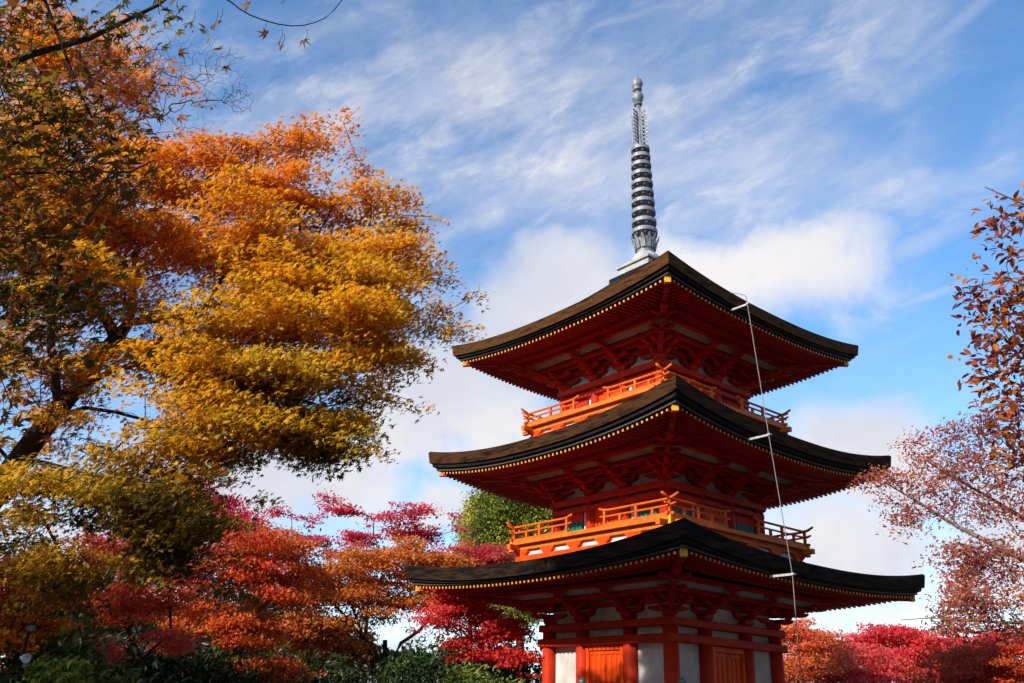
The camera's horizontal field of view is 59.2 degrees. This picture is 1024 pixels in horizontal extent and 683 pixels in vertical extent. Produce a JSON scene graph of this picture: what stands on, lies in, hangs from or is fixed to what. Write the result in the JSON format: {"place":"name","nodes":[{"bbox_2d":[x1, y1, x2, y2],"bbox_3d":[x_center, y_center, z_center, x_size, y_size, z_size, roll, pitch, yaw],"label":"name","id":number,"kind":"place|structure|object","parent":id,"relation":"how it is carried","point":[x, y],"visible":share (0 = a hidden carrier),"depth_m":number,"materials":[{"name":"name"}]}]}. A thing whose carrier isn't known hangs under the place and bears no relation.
{"place":"outdoors","nodes":[
{"label":"outdoors","id":0,"kind":"place"},
{"bbox_2d":[0,0,1023,682],"label":"sky","id":1,"kind":"structure","parent":0,"point":[825,164],"materials":[{"name":"blue"}]},
{"label":"ground","id":2,"kind":"structure","parent":0,"visible":0},
{"bbox_2d":[14,626,35,682],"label":"lamp post","id":3,"kind":"object","parent":2,"relation":"on","point":[25,658],"visible":1,"depth_m":10.09,"materials":[{"name":"black metal"}]},
{"bbox_2d":[11,652,104,682],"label":"evergreen shrub","id":4,"kind":"object","parent":2,"relation":"on","point":[46,675],"visible":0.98,"depth_m":10.24,"materials":[{"name":"green plant"}]},
{"bbox_2d":[0,536,122,682],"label":"maple tree","id":5,"kind":"object","parent":2,"relation":"on","point":[14,631],"visible":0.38,"depth_m":10.91,"materials":[{"name":"orange plant"}]},
{"bbox_2d":[0,626,154,682],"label":"evergreen shrub","id":6,"kind":"object","parent":2,"relation":"on","point":[78,647],"visible":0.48,"depth_m":10.95,"materials":[{"name":"green plant"}]},
{"bbox_2d":[1,29,253,372],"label":"tree","id":7,"kind":"object","parent":2,"relation":"on","point":[169,107],"visible":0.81,"depth_m":17.78,"materials":[{"name":"orange plant"}]},
{"bbox_2d":[54,524,246,682],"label":"maple tree","id":8,"kind":"object","parent":2,"relation":"on","point":[141,603],"visible":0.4,"depth_m":12.73,"materials":[{"name":"red plant"}]},
{"bbox_2d":[0,0,341,459],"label":"maple tree","id":9,"kind":"object","parent":2,"relation":"on","point":[10,298],"visible":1,"depth_m":3.85,"materials":[{"name":"orange plant"}]},
{"bbox_2d":[67,626,294,682],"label":"evergreen shrub","id":10,"kind":"object","parent":2,"relation":"on","point":[194,667],"visible":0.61,"depth_m":14.26,"materials":[{"name":"green plant"}]},
{"bbox_2d":[0,532,394,679],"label":"maple tree","id":11,"kind":"object","parent":2,"relation":"on","point":[361,658],"visible":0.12,"depth_m":20.17,"materials":[{"name":"red plant"}]},
{"bbox_2d":[109,467,300,654],"bbox_3d":[-6.941,5.958,19.100,4.033,6.352,3.463,-2,-23,9],"label":"maple tree","id":12,"kind":"object","parent":2,"relation":"on","point":[231,507],"visible":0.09,"depth_m":19.76,"materials":[{"name":"red plant"}]},
{"bbox_2d":[0,602,430,682],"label":"evergreen shrub","id":13,"kind":"object","parent":2,"relation":"on","point":[373,633],"visible":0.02,"depth_m":24.11,"materials":[{"name":"green plant"}]},
{"bbox_2d":[0,0,495,621],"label":"maple tree","id":14,"kind":"object","parent":2,"relation":"on","point":[244,394],"visible":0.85,"depth_m":8.75,"materials":[{"name":"orange plant"}]},
{"bbox_2d":[152,515,345,682],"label":"maple tree","id":15,"kind":"object","parent":2,"relation":"on","point":[235,626],"visible":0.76,"depth_m":15.52,"materials":[{"name":"red plant"}]},
{"bbox_2d":[223,641,398,682],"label":"evergreen shrub","id":16,"kind":"object","parent":2,"relation":"on","point":[340,669],"visible":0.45,"depth_m":18.60,"materials":[{"name":"green plant"}]},
{"bbox_2d":[253,489,471,682],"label":"maple tree","id":17,"kind":"object","parent":2,"relation":"on","point":[353,537],"visible":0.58,"depth_m":23.43,"materials":[{"name":"red plant"}]},
{"bbox_2d":[244,532,485,682],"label":"maple tree","id":18,"kind":"object","parent":2,"relation":"on","point":[362,591],"visible":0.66,"depth_m":20.53,"materials":[{"name":"orange plant"}]},
{"bbox_2d":[370,628,542,682],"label":"evergreen shrub","id":19,"kind":"object","parent":2,"relation":"on","point":[424,670],"visible":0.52,"depth_m":19.29,"materials":[{"name":"green plant"}]},
{"bbox_2d":[393,585,543,679],"bbox_3d":[-0.907,6.914,17.740,3.068,3.905,2.237,7,-23,-12],"label":"maple tree","id":20,"kind":"object","parent":2,"relation":"on","point":[496,632],"visible":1,"depth_m":17.82,"materials":[{"name":"red plant"}]},
{"bbox_2d":[426,536,516,646],"bbox_3d":[-1.397,10.501,31.141,4.408,7.452,3.800,12,-25,-24],"label":"maple tree","id":21,"kind":"object","parent":2,"relation":"on","point":[489,554],"visible":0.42,"depth_m":31.87,"materials":[{"name":"red plant"}]},
{"bbox_2d":[437,660,531,682],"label":"evergreen shrub","id":22,"kind":"object","parent":2,"relation":"on","point":[477,677],"visible":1,"depth_m":16.66,"materials":[{"name":"green plant"}]},
{"bbox_2d":[449,487,552,649],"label":"evergreen tree","id":23,"kind":"object","parent":2,"relation":"on","point":[490,516],"visible":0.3,"depth_m":40.54,"materials":[{"name":"green plant"}]},
{"bbox_2d":[578,677,585,682],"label":"fence post","id":24,"kind":"object","parent":2,"relation":"on","point":[581,680],"visible":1,"depth_m":14.15,"materials":[{"name":"metal"}]},
{"bbox_2d":[405,73,924,682],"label":"pagoda","id":25,"kind":"object","parent":2,"relation":"on","point":[655,465],"visible":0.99,"depth_m":16.88,"materials":[{"name":"wood"}]},
{"bbox_2d":[678,677,686,682],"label":"fence post","id":26,"kind":"object","parent":2,"relation":"on","point":[681,680],"visible":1,"depth_m":13.42,"materials":[{"name":"metal"}]},
{"bbox_2d":[780,617,865,682],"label":"maple tree","id":27,"kind":"object","parent":2,"relation":"on","point":[817,646],"visible":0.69,"depth_m":27.35,"materials":[{"name":"orange plant"}]},
{"bbox_2d":[783,639,937,682],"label":"maple tree","id":28,"kind":"object","parent":2,"relation":"on","point":[881,672],"visible":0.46,"depth_m":28.76,"materials":[{"name":"red plant"}]},
{"bbox_2d":[834,621,1023,682],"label":"maple tree","id":29,"kind":"object","parent":2,"relation":"on","point":[904,640],"visible":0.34,"depth_m":32.61,"materials":[{"name":"red plant"}]},
{"bbox_2d":[847,400,1023,646],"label":"cherry tree","id":30,"kind":"object","parent":2,"relation":"on","point":[983,603],"visible":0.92,"depth_m":8.42,"materials":[{"name":"pink plant"}]},
{"bbox_2d":[898,627,1023,682],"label":"maple tree","id":31,"kind":"object","parent":2,"relation":"on","point":[990,663],"visible":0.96,"depth_m":19.94,"materials":[{"name":"red plant"}]},
{"bbox_2d":[947,182,1023,486],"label":"cherry tree","id":32,"kind":"object","parent":2,"relation":"on","point":[1010,414],"visible":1,"depth_m":4.32,"materials":[{"name":"red plant"}]}
]}

